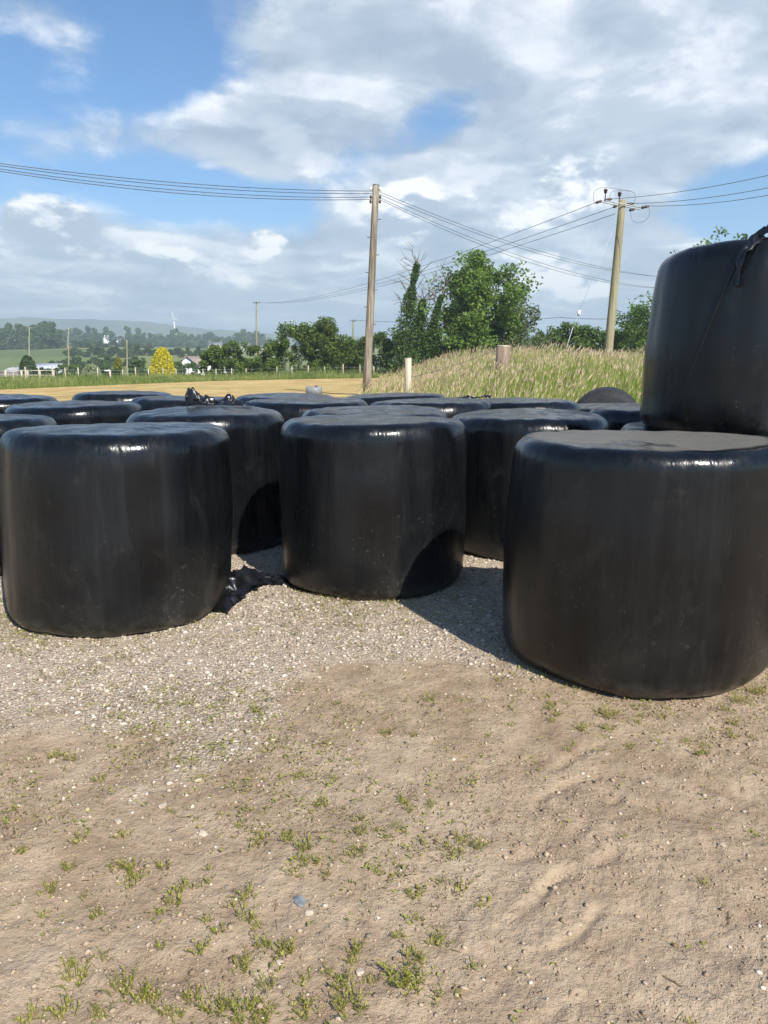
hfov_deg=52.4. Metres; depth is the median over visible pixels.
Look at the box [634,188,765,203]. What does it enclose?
overhead wire
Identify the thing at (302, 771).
weed
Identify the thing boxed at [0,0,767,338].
sky
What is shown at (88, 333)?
ridge tree
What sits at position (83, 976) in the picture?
weed
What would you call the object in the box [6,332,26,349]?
ridge tree
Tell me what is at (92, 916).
weed
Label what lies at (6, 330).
ridge tree
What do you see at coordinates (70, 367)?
garden hedge
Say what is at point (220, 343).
farmhouse
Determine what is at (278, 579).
film scrap
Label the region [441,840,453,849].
weed
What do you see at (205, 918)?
weed
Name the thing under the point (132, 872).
weed
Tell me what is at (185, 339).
ridge tree
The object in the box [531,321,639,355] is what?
distant hedge
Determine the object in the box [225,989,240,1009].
weed
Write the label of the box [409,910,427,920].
weed
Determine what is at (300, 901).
slate stone
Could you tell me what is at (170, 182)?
overhead wire
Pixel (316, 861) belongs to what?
weed
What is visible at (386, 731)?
weed
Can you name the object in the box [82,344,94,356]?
ridge tree
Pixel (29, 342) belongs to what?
utility pole
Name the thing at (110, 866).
weed
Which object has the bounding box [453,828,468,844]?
weed
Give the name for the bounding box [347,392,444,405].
silage bale
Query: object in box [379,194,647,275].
overhead wire
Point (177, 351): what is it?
ridge tree
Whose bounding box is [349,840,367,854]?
weed
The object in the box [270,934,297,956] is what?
weed
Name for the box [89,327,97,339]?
ridge tree
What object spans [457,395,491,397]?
film scrap
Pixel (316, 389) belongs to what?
water trough
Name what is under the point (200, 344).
ridge tree
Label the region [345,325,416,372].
dark hedge
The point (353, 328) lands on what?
utility pole
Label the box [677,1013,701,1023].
weed
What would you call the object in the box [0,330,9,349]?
ridge tree
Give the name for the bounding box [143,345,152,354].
ridge tree
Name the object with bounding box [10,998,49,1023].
weed
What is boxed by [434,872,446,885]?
weed
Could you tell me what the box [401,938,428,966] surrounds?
weed
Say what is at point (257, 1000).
weed
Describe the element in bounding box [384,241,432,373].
ivy tree
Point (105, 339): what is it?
farm cottage
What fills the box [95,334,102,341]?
ridge tree
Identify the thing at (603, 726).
weed
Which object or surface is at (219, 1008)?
weed
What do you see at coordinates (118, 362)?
olive conifer
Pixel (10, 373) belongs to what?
stone outbuilding
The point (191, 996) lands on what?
weed
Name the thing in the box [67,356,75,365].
ridge tree
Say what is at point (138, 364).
ridge tree
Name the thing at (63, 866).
weed
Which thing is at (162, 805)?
pale stone
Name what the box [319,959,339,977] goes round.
weed
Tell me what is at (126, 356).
utility pole
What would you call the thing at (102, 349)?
ridge tree
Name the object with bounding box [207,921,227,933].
weed
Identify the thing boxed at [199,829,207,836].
pale stone
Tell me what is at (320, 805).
weed
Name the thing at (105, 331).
ridge tree
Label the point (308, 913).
pale stone
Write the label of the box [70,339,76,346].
ridge tree
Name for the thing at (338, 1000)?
weed
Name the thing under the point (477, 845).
weed
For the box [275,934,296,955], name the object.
weed
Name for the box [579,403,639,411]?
silage bale
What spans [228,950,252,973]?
weed
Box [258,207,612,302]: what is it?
overhead wire
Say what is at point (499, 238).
overhead wire
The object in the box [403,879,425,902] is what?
weed
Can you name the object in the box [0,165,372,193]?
overhead wire
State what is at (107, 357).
ridge tree
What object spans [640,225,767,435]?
silage bale
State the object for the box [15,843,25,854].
weed
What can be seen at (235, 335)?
ridge tree
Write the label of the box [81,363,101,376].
pale bush
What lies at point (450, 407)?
silage bale
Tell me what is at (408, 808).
weed
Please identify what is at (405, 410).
silage bale
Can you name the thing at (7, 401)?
silage bale
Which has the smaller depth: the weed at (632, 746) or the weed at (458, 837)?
the weed at (458, 837)
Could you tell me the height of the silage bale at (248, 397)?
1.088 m
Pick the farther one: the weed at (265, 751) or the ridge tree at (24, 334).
the ridge tree at (24, 334)
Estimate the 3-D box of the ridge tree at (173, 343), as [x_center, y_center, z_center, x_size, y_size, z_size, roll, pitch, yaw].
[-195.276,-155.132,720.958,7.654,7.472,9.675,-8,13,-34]
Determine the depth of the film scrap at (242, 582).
4.78 m
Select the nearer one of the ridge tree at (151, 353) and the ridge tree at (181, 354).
the ridge tree at (181, 354)
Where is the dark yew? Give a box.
[17,355,37,376]
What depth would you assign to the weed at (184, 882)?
2.19 m
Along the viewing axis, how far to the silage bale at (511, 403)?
7.76 m
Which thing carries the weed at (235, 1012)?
on the ground at (600, 982)
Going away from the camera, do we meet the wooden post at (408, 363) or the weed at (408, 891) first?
the weed at (408, 891)
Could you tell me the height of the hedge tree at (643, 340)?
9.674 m
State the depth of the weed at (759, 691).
3.47 m
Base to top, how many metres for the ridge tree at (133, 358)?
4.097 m
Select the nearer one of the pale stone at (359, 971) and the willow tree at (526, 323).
the pale stone at (359, 971)
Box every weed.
[2,799,25,813]
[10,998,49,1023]
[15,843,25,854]
[32,987,84,1020]
[34,907,51,917]
[37,876,58,894]
[44,747,69,759]
[50,955,93,988]
[57,952,77,968]
[60,856,77,871]
[62,826,90,843]
[63,751,76,761]
[88,772,107,782]
[88,904,106,919]
[88,1000,114,1023]
[93,945,114,961]
[96,964,140,999]
[106,857,127,872]
[109,826,135,838]
[115,976,163,1004]
[120,856,143,870]
[121,859,147,886]
[138,979,162,1008]
[144,904,172,914]
[153,854,171,869]
[153,996,174,1017]
[154,935,166,950]
[160,874,198,892]
[163,883,186,907]
[166,1006,188,1023]
[179,978,210,1001]
[186,932,213,955]
[194,977,232,1016]
[195,910,214,923]
[199,873,216,886]
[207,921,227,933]
[222,895,244,908]
[224,988,265,1023]
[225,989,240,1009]
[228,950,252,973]
[231,879,259,900]
[236,899,259,924]
[236,945,255,961]
[243,1006,273,1023]
[244,990,266,1009]
[247,995,271,1022]
[248,828,275,839]
[248,835,269,847]
[251,917,262,930]
[252,928,272,948]
[253,972,277,994]
[258,744,277,752]
[263,995,282,1014]
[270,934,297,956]
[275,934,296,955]
[276,822,295,841]
[280,859,304,876]
[284,990,318,1008]
[285,767,308,777]
[286,992,324,1020]
[288,831,328,851]
[291,965,314,986]
[302,850,322,867]
[309,793,330,808]
[319,864,331,878]
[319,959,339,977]
[328,960,353,990]
[331,968,369,1021]
[340,935,368,954]
[341,950,364,965]
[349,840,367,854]
[350,820,369,835]
[355,811,367,822]
[358,971,381,983]
[368,863,383,875]
[374,938,425,987]
[379,727,393,736]
[380,828,397,841]
[388,816,406,828]
[389,927,413,938]
[396,791,412,804]
[396,962,431,996]
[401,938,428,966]
[403,801,416,812]
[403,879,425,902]
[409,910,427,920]
[424,923,445,945]
[425,691,435,701]
[426,796,440,806]
[430,926,455,946]
[430,977,446,1006]
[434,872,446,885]
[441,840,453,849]
[441,846,465,859]
[449,873,473,891]
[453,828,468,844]
[462,772,480,785]
[464,956,484,969]
[468,834,493,848]
[573,721,586,731]
[601,702,624,718]
[602,720,615,732]
[620,740,637,749]
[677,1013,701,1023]
[690,744,711,755]
[695,874,715,884]
[720,703,736,711]
[723,718,739,724]
[724,727,740,739]
[729,689,754,704]
[747,682,765,694]
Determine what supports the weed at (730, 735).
on the ground at (600, 982)
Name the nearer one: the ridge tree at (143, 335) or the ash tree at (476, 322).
the ash tree at (476, 322)
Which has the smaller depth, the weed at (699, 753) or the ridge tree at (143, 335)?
the weed at (699, 753)
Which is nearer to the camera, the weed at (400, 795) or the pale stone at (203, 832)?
the pale stone at (203, 832)
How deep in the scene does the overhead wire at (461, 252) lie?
34.92 m
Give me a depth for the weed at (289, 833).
2.42 m
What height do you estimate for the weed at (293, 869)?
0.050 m
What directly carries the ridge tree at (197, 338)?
on the pasture
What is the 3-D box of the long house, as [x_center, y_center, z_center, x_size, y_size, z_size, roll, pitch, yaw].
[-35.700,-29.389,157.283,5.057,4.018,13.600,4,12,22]
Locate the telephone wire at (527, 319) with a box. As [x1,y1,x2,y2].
[359,317,644,322]
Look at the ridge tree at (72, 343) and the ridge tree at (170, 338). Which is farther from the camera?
the ridge tree at (170, 338)
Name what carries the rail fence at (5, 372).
on the pasture
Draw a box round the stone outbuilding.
[0,372,18,378]
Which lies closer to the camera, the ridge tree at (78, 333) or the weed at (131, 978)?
the weed at (131, 978)
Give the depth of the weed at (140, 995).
1.83 m
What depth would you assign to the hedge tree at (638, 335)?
67.46 m
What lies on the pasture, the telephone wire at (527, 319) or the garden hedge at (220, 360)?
the garden hedge at (220, 360)
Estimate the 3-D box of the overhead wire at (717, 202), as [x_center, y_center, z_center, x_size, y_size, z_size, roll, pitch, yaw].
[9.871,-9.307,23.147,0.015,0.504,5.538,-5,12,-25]
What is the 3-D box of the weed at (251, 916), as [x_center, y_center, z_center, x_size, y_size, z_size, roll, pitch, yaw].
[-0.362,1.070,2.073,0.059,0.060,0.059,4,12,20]
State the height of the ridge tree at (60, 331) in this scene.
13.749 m
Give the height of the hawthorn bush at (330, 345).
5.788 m
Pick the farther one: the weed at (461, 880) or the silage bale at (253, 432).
the silage bale at (253, 432)
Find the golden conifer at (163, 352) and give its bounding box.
[149,347,174,375]
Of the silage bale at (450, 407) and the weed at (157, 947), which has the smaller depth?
the weed at (157, 947)
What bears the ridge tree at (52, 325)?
on the pasture
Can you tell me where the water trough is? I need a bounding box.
[306,385,321,393]
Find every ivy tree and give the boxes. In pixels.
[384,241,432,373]
[401,274,438,370]
[418,257,463,367]
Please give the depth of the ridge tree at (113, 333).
849.69 m
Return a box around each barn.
[3,367,29,377]
[229,343,250,350]
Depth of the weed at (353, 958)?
1.94 m
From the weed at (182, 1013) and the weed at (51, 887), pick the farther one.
the weed at (51, 887)
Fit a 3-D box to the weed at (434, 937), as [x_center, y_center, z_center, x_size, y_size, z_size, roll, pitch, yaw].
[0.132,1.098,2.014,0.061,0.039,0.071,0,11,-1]
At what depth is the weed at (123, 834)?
2.44 m
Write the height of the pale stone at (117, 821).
0.016 m
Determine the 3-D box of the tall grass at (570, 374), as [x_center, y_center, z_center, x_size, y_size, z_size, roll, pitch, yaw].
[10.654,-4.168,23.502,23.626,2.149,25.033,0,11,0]
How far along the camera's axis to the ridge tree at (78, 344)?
508.21 m
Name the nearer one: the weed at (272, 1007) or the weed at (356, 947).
the weed at (272, 1007)
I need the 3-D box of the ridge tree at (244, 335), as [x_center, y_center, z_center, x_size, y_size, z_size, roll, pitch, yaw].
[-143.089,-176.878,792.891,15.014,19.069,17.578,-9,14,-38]
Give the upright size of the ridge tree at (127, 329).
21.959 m
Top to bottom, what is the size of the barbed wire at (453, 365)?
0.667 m
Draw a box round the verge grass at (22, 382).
[0,367,396,389]
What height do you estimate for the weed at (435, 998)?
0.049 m
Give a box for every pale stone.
[114,818,121,823]
[158,802,166,808]
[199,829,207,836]
[276,959,283,965]
[304,910,312,916]
[356,968,363,975]
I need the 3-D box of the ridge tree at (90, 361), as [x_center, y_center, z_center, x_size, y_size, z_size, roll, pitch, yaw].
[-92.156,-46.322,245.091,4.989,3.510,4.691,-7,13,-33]
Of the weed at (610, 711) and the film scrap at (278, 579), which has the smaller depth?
the weed at (610, 711)
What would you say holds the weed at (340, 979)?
on the ground at (600, 982)
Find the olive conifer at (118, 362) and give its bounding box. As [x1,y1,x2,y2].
[113,357,123,375]
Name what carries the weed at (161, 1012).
on the ground at (600, 982)
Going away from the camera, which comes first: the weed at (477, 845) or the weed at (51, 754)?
the weed at (477, 845)
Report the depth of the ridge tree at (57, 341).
495.28 m
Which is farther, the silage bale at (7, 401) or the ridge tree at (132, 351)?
the ridge tree at (132, 351)
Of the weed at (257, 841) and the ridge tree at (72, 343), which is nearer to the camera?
the weed at (257, 841)
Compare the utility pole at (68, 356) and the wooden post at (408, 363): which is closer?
the wooden post at (408, 363)
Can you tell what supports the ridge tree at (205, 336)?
on the pasture
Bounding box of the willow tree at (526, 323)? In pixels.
[481,299,555,352]
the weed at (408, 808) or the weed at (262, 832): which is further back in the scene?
the weed at (408, 808)
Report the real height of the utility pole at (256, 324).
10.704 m
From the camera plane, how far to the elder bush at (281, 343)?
71.66 m
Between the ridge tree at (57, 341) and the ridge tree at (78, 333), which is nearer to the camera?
the ridge tree at (57, 341)
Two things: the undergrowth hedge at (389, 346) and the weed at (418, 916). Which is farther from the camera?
the undergrowth hedge at (389, 346)
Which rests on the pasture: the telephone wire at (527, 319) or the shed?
the shed
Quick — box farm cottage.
[102,335,109,343]
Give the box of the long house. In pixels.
[179,356,233,374]
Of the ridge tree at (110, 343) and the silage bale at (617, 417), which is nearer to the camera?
the silage bale at (617, 417)
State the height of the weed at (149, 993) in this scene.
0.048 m
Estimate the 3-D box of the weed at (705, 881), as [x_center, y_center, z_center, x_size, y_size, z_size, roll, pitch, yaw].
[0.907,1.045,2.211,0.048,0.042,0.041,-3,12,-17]
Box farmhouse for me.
[207,341,222,348]
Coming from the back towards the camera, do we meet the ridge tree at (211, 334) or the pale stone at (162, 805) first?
the ridge tree at (211, 334)
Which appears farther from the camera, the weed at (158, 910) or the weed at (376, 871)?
the weed at (376, 871)
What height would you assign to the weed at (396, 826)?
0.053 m
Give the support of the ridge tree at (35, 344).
on the pasture
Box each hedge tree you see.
[597,302,650,355]
[626,250,679,354]
[693,226,747,246]
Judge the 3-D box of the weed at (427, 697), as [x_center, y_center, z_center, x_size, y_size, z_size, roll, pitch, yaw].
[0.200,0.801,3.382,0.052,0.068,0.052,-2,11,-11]
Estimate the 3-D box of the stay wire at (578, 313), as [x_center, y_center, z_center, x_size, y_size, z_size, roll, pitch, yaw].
[6.691,-7.150,25.310,2.459,4.560,0.128,-8,14,-37]
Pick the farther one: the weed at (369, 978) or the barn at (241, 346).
the barn at (241, 346)
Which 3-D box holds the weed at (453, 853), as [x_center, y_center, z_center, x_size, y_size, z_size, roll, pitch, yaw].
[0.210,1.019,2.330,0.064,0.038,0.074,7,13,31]
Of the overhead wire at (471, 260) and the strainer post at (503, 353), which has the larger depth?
the overhead wire at (471, 260)
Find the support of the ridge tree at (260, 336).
on the pasture
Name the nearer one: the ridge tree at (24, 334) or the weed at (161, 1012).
the weed at (161, 1012)
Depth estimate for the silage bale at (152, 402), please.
8.45 m
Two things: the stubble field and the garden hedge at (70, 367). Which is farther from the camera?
the garden hedge at (70, 367)
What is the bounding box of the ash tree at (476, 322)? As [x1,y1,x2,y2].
[409,249,543,365]
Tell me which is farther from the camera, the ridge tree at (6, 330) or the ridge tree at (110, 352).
the ridge tree at (6, 330)
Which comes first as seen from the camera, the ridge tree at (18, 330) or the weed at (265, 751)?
the weed at (265, 751)
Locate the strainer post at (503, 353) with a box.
[495,345,509,381]
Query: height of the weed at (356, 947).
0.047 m
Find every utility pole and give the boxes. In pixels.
[26,327,29,355]
[65,343,70,375]
[118,339,127,375]
[253,302,259,356]
[350,320,356,338]
[362,184,381,393]
[593,188,649,356]
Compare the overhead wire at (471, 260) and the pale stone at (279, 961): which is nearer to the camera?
the pale stone at (279, 961)
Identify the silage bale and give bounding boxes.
[0,394,57,413]
[0,414,56,576]
[0,422,232,637]
[3,400,142,424]
[72,390,171,401]
[126,405,284,553]
[130,395,236,410]
[236,393,332,405]
[243,397,367,421]
[279,415,466,600]
[301,405,446,417]
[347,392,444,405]
[371,397,491,417]
[452,408,608,560]
[483,397,580,410]
[503,430,767,698]
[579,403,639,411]
[589,406,641,430]
[620,422,663,430]
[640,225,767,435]
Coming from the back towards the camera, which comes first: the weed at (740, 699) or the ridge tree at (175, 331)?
the ridge tree at (175, 331)
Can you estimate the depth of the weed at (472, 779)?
2.72 m
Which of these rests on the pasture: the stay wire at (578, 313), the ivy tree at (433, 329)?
the ivy tree at (433, 329)
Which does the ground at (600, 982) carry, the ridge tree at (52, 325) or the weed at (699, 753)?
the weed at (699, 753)
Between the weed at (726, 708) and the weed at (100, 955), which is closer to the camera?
the weed at (100, 955)
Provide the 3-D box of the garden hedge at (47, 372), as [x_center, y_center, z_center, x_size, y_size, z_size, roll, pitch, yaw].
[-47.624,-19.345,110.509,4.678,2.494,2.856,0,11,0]
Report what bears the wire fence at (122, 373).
on the pasture
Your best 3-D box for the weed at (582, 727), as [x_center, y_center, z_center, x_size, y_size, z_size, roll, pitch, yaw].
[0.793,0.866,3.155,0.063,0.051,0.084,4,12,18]
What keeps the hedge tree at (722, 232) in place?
on the pasture
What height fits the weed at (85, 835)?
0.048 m
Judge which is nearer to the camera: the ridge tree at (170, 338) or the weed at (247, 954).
the weed at (247, 954)
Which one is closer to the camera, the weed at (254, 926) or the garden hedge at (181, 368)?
the weed at (254, 926)
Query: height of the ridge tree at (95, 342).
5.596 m
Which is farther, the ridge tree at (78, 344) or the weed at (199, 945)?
the ridge tree at (78, 344)
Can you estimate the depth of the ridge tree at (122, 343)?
538.59 m
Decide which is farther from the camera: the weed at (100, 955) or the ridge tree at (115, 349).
the ridge tree at (115, 349)
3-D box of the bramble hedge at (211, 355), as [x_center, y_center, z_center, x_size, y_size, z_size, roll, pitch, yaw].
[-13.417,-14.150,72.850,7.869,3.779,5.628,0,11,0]
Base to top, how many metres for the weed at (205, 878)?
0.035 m
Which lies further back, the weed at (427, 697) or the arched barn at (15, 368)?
the arched barn at (15, 368)
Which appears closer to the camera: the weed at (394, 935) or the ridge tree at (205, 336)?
the weed at (394, 935)
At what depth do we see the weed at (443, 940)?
1.99 m
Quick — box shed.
[31,363,66,376]
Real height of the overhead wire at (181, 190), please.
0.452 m
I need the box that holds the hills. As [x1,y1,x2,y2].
[0,317,598,344]
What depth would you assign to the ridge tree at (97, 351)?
342.07 m
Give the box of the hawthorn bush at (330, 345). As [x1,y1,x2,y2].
[298,315,362,373]
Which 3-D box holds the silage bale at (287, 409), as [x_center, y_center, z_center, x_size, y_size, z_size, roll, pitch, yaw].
[-0.796,-0.592,7.892,1.301,1.116,1.274,0,11,1]
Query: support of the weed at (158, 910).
on the ground at (600, 982)
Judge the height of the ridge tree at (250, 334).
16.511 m
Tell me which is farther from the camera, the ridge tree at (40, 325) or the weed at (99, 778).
the ridge tree at (40, 325)
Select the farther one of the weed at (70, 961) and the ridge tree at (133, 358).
the ridge tree at (133, 358)
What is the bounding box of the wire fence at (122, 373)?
[6,364,373,381]
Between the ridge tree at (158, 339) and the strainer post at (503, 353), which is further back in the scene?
the ridge tree at (158, 339)
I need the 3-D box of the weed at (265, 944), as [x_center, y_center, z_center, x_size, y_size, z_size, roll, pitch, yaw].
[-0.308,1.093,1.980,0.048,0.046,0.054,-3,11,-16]
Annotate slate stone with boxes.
[293,896,305,906]
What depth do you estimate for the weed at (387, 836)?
2.40 m
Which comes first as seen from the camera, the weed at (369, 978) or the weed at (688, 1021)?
the weed at (688, 1021)
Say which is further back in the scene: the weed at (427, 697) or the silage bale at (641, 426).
the silage bale at (641, 426)
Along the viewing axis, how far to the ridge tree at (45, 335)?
486.37 m
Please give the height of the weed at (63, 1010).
0.069 m
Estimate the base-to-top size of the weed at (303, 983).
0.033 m
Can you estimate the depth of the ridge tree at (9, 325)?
537.32 m
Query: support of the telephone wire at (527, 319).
attached to the utility pole at (353, 328)
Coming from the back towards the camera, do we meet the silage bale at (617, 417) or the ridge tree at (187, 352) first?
the ridge tree at (187, 352)
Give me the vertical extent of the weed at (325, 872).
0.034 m
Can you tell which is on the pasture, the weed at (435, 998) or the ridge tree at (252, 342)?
the ridge tree at (252, 342)
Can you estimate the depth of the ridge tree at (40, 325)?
541.29 m
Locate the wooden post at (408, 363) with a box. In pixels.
[404,358,411,392]
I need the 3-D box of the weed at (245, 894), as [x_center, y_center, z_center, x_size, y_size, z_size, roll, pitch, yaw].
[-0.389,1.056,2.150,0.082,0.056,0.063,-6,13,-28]
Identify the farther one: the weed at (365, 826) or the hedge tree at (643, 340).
the hedge tree at (643, 340)
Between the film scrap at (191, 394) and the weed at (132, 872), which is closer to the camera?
the weed at (132, 872)
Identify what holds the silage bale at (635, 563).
on the ground at (600, 982)
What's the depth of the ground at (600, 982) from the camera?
2.43 m
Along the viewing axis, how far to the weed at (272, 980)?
1.86 m
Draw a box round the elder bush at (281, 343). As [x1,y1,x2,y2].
[259,320,337,373]
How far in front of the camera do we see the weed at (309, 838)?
2.36 m
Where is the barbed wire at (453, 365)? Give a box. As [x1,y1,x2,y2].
[413,350,494,376]
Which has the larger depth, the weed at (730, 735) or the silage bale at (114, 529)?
the silage bale at (114, 529)
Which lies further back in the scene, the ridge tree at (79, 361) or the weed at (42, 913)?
the ridge tree at (79, 361)
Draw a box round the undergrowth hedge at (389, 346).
[382,338,488,369]
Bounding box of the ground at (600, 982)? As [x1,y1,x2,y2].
[0,544,767,1023]
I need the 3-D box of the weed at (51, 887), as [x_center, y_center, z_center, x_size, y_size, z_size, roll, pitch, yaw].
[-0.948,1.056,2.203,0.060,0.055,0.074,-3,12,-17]
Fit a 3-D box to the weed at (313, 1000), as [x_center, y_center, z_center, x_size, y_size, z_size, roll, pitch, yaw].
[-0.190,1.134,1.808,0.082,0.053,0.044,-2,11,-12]
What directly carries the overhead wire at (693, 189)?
attached to the utility pole at (611, 316)
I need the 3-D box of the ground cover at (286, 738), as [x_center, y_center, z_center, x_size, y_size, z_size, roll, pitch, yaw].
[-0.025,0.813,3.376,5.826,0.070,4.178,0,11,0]
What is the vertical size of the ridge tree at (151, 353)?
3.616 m
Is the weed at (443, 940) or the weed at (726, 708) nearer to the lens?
the weed at (443, 940)
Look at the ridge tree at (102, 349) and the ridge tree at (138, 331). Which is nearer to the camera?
the ridge tree at (102, 349)
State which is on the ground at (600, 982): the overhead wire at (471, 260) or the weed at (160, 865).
the weed at (160, 865)
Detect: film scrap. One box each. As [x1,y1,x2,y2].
[185,387,252,404]
[213,569,276,611]
[233,564,303,591]
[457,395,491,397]
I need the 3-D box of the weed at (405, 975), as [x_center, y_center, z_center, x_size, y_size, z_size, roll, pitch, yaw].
[0.072,1.118,1.849,0.087,0.067,0.095,-1,11,-4]
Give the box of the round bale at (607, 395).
[577,387,636,403]
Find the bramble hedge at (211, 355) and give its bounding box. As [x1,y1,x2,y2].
[198,340,281,377]
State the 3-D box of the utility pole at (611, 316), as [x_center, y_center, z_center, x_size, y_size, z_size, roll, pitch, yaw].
[7.781,-7.334,26.078,1.783,6.625,0.617,-4,12,-18]
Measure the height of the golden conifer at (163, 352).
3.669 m
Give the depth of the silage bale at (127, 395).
9.31 m
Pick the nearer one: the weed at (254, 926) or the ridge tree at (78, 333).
the weed at (254, 926)
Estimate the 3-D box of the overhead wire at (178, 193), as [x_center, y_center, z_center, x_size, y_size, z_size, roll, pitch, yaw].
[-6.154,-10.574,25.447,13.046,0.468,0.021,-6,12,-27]
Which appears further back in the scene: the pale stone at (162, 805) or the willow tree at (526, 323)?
the willow tree at (526, 323)
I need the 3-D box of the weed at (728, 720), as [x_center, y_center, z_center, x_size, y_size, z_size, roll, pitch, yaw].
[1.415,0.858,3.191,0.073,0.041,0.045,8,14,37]
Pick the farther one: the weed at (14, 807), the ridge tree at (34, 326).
the ridge tree at (34, 326)
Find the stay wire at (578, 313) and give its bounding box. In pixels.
[564,223,615,353]
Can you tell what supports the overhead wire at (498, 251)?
attached to the utility pole at (375, 196)
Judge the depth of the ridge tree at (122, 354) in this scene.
338.77 m
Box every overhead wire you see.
[0,163,342,190]
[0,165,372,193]
[0,171,371,199]
[1,169,362,197]
[255,203,593,302]
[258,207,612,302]
[260,214,613,302]
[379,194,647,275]
[379,199,648,287]
[380,192,650,275]
[381,198,653,287]
[615,175,767,198]
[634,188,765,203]
[672,195,767,205]
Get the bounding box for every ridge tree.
[0,327,11,349]
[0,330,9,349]
[4,322,12,349]
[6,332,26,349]
[8,325,33,348]
[19,326,34,347]
[20,331,49,349]
[29,324,36,331]
[36,321,46,332]
[36,325,55,348]
[44,321,65,347]
[51,333,66,348]
[55,329,69,343]
[62,329,79,342]
[66,347,80,355]
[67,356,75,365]
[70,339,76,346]
[72,356,85,369]
[73,327,82,340]
[75,340,84,347]
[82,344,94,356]
[83,325,92,337]
[85,359,97,363]
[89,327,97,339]
[92,340,100,346]
[92,346,104,357]
[92,347,105,354]
[93,359,112,369]
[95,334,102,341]
[101,326,111,342]
[104,354,113,366]
[105,350,114,357]
[107,346,119,353]
[108,331,115,338]
[108,339,114,346]
[115,340,125,346]
[116,348,131,357]
[123,326,132,338]
[128,346,137,355]
[128,355,140,365]
[128,359,147,375]
[130,328,141,340]
[132,344,145,355]
[141,332,147,340]
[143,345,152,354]
[148,349,155,355]
[152,334,163,346]
[160,333,178,347]
[169,328,179,347]
[169,340,176,347]
[171,348,183,354]
[177,351,186,357]
[179,333,194,347]
[184,347,193,355]
[193,334,201,347]
[198,340,205,347]
[202,333,208,342]
[204,332,215,341]
[232,333,243,342]
[237,328,249,342]
[247,331,262,345]
[248,340,261,347]
[254,331,266,344]
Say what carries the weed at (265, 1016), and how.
on the ground at (600, 982)
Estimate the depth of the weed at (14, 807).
2.58 m
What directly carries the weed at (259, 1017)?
on the ground at (600, 982)
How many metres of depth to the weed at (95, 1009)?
1.78 m
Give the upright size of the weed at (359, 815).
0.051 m
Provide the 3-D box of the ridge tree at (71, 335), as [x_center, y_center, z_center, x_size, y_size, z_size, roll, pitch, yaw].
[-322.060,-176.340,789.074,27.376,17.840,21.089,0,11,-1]
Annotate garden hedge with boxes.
[36,367,63,375]
[55,363,106,376]
[96,368,120,375]
[128,368,166,377]
[172,361,200,376]
[212,357,251,375]
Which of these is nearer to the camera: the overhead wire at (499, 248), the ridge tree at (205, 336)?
the overhead wire at (499, 248)
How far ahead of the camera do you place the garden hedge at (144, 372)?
115.50 m
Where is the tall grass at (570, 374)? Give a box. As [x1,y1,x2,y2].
[348,341,645,402]
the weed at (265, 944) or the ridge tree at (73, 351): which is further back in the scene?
the ridge tree at (73, 351)
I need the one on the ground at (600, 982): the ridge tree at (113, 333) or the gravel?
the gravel
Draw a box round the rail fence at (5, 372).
[0,370,54,376]
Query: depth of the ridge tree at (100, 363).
232.98 m
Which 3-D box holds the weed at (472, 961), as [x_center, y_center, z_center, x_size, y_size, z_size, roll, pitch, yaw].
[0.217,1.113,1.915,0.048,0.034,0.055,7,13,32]
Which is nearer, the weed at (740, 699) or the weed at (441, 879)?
the weed at (441, 879)
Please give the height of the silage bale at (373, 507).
1.102 m
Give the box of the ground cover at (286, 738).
[0,576,767,1023]
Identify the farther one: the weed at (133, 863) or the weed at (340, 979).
the weed at (133, 863)
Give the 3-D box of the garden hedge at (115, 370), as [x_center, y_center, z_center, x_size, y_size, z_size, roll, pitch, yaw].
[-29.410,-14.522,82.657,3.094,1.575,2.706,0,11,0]
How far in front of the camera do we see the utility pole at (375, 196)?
28.85 m
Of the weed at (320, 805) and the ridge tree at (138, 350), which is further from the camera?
the ridge tree at (138, 350)
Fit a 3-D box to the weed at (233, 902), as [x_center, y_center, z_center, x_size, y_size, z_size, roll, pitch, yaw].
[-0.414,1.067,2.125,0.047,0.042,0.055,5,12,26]
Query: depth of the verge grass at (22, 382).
55.78 m
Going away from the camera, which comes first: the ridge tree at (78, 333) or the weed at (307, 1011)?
the weed at (307, 1011)
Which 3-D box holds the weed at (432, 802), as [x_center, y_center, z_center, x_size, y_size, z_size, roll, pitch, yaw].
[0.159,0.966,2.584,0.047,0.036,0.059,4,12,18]
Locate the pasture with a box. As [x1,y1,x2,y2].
[0,345,629,388]
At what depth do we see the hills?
2197.14 m
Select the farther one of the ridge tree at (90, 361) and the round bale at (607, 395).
the ridge tree at (90, 361)
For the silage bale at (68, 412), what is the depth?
7.42 m
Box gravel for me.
[0,543,767,1023]
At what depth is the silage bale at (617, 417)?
6.52 m
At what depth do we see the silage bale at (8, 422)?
5.35 m
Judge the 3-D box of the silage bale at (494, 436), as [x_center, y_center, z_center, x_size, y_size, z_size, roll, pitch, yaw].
[1.118,-0.252,6.194,1.266,1.097,1.291,-7,13,-31]
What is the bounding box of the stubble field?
[0,378,390,400]
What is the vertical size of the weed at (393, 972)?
0.063 m
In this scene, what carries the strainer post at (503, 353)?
on the pasture
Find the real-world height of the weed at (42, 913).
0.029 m
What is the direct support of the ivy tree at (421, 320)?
on the pasture
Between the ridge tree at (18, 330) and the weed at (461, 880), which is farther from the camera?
the ridge tree at (18, 330)

